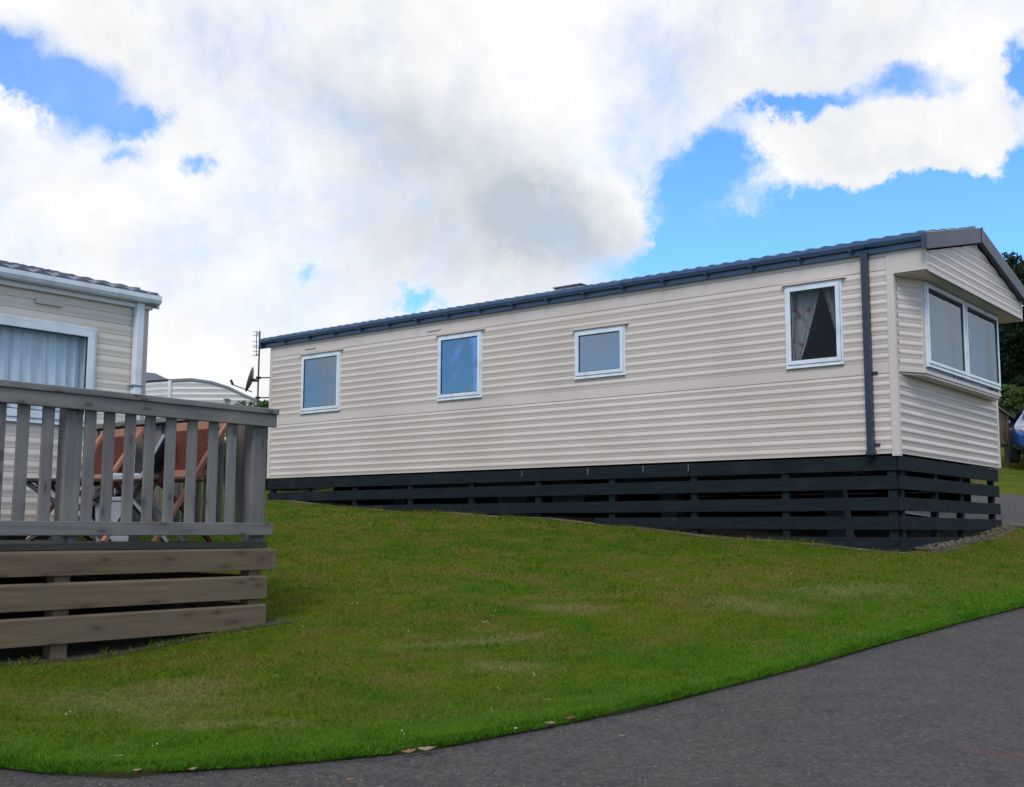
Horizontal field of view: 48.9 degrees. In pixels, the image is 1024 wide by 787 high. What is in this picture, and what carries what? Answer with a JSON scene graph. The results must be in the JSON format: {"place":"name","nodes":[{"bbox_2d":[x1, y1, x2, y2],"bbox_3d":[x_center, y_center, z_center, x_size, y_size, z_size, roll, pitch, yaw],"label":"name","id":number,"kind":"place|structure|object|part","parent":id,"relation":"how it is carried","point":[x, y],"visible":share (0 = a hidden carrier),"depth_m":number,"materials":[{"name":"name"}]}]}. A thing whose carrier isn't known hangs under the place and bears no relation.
{"place":"outdoors","nodes":[
{"label":"outdoors","id":0,"kind":"place"},
{"bbox_2d":[0,447,1023,778],"bbox_3d":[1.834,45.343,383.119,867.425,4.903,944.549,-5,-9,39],"label":"ground","id":1,"kind":"structure","parent":0,"point":[1010,479],"depth_m":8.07,"materials":[{"name":"green plant"}]},
{"bbox_2d":[0,260,161,539],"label":"static caravan","id":2,"kind":"object","parent":1,"relation":"on","point":[58,328],"visible":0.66,"depth_m":9.71,"materials":[{"name":"plastic"}]},
{"bbox_2d":[0,314,96,426],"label":"window","id":3,"kind":"structure","parent":2,"relation":"in","point":[31,350],"depth_m":9.62,"materials":[{"name":"plastic"}]},
{"bbox_2d":[0,575,199,656],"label":"bare soil","id":4,"kind":"structure","parent":1,"relation":"on","point":[32,614],"depth_m":8.26,"materials":[{"name":"black soil"}]},
{"bbox_2d":[0,379,278,658],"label":"timber deck","id":5,"kind":"structure","parent":1,"relation":"on","point":[143,572],"depth_m":7.40,"materials":[{"name":"grey wood"}]},
{"bbox_2d":[26,478,120,540],"bbox_3d":[-3.336,0.908,8.702,0.840,0.482,0.490,0,-7,0],"label":"chair","id":6,"kind":"object","parent":5,"relation":"on","point":[33,487],"visible":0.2,"depth_m":8.51,"materials":[{"name":"brown wood"}]},
{"bbox_2d":[26,427,143,539],"bbox_3d":[-3.379,0.715,8.913,0.665,0.910,0.609,-6,-9,42],"label":"garden chair","id":7,"kind":"object","parent":5,"relation":"on","point":[118,451],"visible":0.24,"depth_m":9.06,"materials":[{"name":"red wood"}]},
{"bbox_2d":[94,497,140,540],"bbox_3d":[-3.023,0.966,8.645,0.300,0.335,0.300,0,-7,0],"label":"storage box","id":8,"kind":"object","parent":5,"relation":"on","point":[116,506],"visible":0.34,"depth_m":8.52,"materials":[{"name":"plastic"}]},
{"bbox_2d":[113,434,184,541],"bbox_3d":[-2.730,0.717,8.424,0.478,0.792,0.422,0,-7,0],"label":"folding chair","id":9,"kind":"object","parent":5,"relation":"on","point":[159,453],"visible":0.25,"depth_m":8.32,"materials":[{"name":"plastic"}]},
{"bbox_2d":[100,421,226,542],"bbox_3d":[-2.528,0.635,8.227,0.665,0.910,0.609,-5,-9,38],"label":"garden chair","id":10,"kind":"object","parent":5,"relation":"on","point":[181,445],"visible":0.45,"depth_m":8.31,"materials":[{"name":"red wood"}]},
{"bbox_2d":[0,618,293,665],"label":"bare soil","id":11,"kind":"structure","parent":1,"relation":"on","point":[78,654],"depth_m":7.28,"materials":[{"name":"brown soil"}]},
{"bbox_2d":[146,372,166,380],"bbox_3d":[-11.590,0.712,34.662,2.653,2.405,3.000,0,-7,0],"label":"static caravan","id":12,"kind":"object","parent":1,"relation":"on","point":[152,376],"visible":0.06,"depth_m":33.30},
{"bbox_2d":[144,378,261,439],"bbox_3d":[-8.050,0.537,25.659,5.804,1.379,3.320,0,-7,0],"label":"static caravan","id":13,"kind":"object","parent":1,"relation":"on","point":[197,389],"visible":0.23,"depth_m":24.17,"materials":[{"name":"plastic"}]},
{"bbox_2d":[223,399,319,490],"bbox_3d":[-4.503,1.134,21.512,2.198,2.086,1.335,0,-7,2],"label":"hedge","id":14,"kind":"object","parent":1,"relation":"on","point":[264,404],"visible":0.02,"depth_m":21.11,"materials":[{"name":"green plant"}]},
{"bbox_2d":[402,749,415,752],"bbox_3d":[-0.453,1.571,4.948,0.064,0.014,0.032,6,-9,-38],"label":"fallen leaf","id":15,"kind":"object","parent":1,"relation":"on","point":[408,750],"visible":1,"depth_m":4.95,"materials":[{"name":"brown plant"}]},
{"bbox_2d":[66,530,865,745],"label":"clover flowers","id":16,"kind":"object","parent":1,"relation":"on","point":[483,621],"visible":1,"depth_m":8.19,"materials":[{"name":"white plant"}]},
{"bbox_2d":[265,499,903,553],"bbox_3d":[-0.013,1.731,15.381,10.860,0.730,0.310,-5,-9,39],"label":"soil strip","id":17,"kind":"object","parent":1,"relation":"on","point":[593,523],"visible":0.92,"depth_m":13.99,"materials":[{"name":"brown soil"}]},
{"bbox_2d":[259,226,1023,551],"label":"static caravan","id":18,"kind":"object","parent":1,"relation":"on","point":[828,381],"visible":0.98,"depth_m":14.16,"materials":[{"name":"plastic"}]},
{"bbox_2d":[253,331,269,402],"bbox_3d":[-4.223,-0.454,19.043,0.339,1.220,0.095,0,-7,-1],"label":"tv aerial","id":19,"kind":"object","parent":18,"relation":"attached to","point":[258,377],"visible":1,"depth_m":19.04,"materials":[{"name":"grey metal"}]},
{"bbox_2d":[230,367,257,391],"bbox_3d":[-4.498,-0.239,18.997,0.386,0.436,0.391,-5,-9,39],"label":"satellite dish","id":20,"kind":"object","parent":19,"relation":"attached to","point":[250,379],"visible":1,"depth_m":18.94,"materials":[{"name":"grey metal"}]},
{"bbox_2d":[299,348,343,413],"bbox_3d":[-3.076,-0.190,18.129,1.022,0.992,0.088,-5,-9,39],"label":"window","id":21,"kind":"structure","parent":18,"relation":"in","point":[320,371],"depth_m":18.12,"materials":[{"name":"plastic"}]},
{"bbox_2d":[435,328,485,400],"bbox_3d":[-0.747,-0.409,16.250,0.934,0.992,0.088,-5,-9,39],"label":"window","id":22,"kind":"structure","parent":18,"relation":"in","point":[459,367],"depth_m":16.25,"materials":[{"name":"plastic"}]},
{"bbox_2d":[571,322,628,379],"bbox_3d":[1.170,-0.545,14.745,1.113,0.683,0.161,-5,-9,39],"label":"window","id":23,"kind":"structure","parent":18,"relation":"in","point":[599,351],"depth_m":14.80,"materials":[{"name":"plastic"}]},
{"bbox_2d":[781,276,845,369],"bbox_3d":[3.495,-0.795,12.899,0.773,1.002,0.202,-5,-9,39],"label":"window","id":24,"kind":"structure","parent":18,"relation":"in","point":[801,298],"depth_m":13.00,"materials":[{"name":"plastic"}]},
{"bbox_2d":[923,281,967,379],"bbox_3d":[4.979,-0.710,13.107,0.196,0.971,1.343,-5,-9,39],"label":"window","id":25,"kind":"structure","parent":18,"relation":"in","point":[937,315],"depth_m":13.32,"materials":[{"name":"plastic"}]},
{"bbox_2d":[951,300,1000,390],"bbox_3d":[5.840,-0.579,14.159,0.197,0.971,1.353,-5,-9,39],"label":"window","id":26,"kind":"structure","parent":18,"relation":"in","point":[975,326],"depth_m":14.35,"materials":[{"name":"plastic"}]},
{"bbox_2d":[312,489,987,536],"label":"bare soil","id":27,"kind":"structure","parent":1,"relation":"on","point":[589,517],"depth_m":15.56,"materials":[{"name":"black soil"}]},
{"bbox_2d":[912,527,1020,552],"bbox_3d":[5.684,1.760,13.687,0.220,0.306,4.050,-5,-9,39],"label":"gravel strip","id":28,"kind":"object","parent":1,"relation":"on","point":[956,547],"visible":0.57,"depth_m":13.23,"materials":[{"name":"grey gravel"}]},
{"bbox_2d":[916,524,1023,550],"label":"gravel stones","id":29,"kind":"object","parent":28,"relation":"on","point":[958,542],"visible":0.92,"depth_m":13.51,"materials":[{"name":"grey gravel"}]},
{"bbox_2d":[975,406,1014,483],"bbox_3d":[10.710,1.264,24.783,0.140,1.967,6.482,-4,-8,30],"label":"timber fence","id":30,"kind":"object","parent":1,"relation":"on","point":[1005,417],"visible":0.3,"depth_m":25.86,"materials":[{"name":"brown wood"}]},
{"bbox_2d":[998,324,1007,384],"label":"broadleaf tree","id":31,"kind":"object","parent":1,"relation":"on","point":[1000,362],"visible":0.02,"depth_m":49.15,"materials":[{"name":"green plant"}]},
{"bbox_2d":[998,251,1023,387],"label":"broadleaf tree","id":32,"kind":"object","parent":1,"relation":"on","point":[1011,344],"visible":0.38,"depth_m":43.76,"materials":[{"name":"green plant"}]},
{"bbox_2d":[998,384,1023,446],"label":"hedge","id":33,"kind":"object","parent":1,"relation":"on","point":[1011,400],"visible":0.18,"depth_m":32.83,"materials":[{"name":"green plant"}]},
{"bbox_2d":[1008,409,1023,462],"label":"parked car","id":34,"kind":"object","parent":1,"relation":"on","point":[1016,443],"visible":0.98,"depth_m":25.59,"materials":[{"name":"paint"}]},
{"bbox_3d":[12.364,0.610,27.282,0.115,0.370,2.300,-4,-8,31],"label":"side window","id":35,"kind":"part","parent":34,"relation":"part of","materials":[{"name":"glass"}]},
{"bbox_2d":[0,608,1023,786],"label":"road","id":36,"kind":"structure","parent":0,"point":[971,698],"depth_m":5.20,"materials":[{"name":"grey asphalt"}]},
{"bbox_2d":[418,746,434,750],"bbox_3d":[-0.379,1.571,4.986,0.078,0.016,0.034,-2,-7,21],"label":"fallen leaf","id":37,"kind":"object","parent":36,"relation":"on","point":[426,748],"visible":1,"depth_m":4.99,"materials":[{"name":"brown plant"}]},
{"bbox_2d":[0,0,1023,401],"label":"sky","id":38,"kind":"structure","parent":0,"point":[273,168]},
{"bbox_2d":[224,450,1023,524],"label":"side road","id":39,"kind":"structure","parent":0,"point":[1012,509],"depth_m":17.34,"materials":[{"name":"grey asphalt"}]}
]}

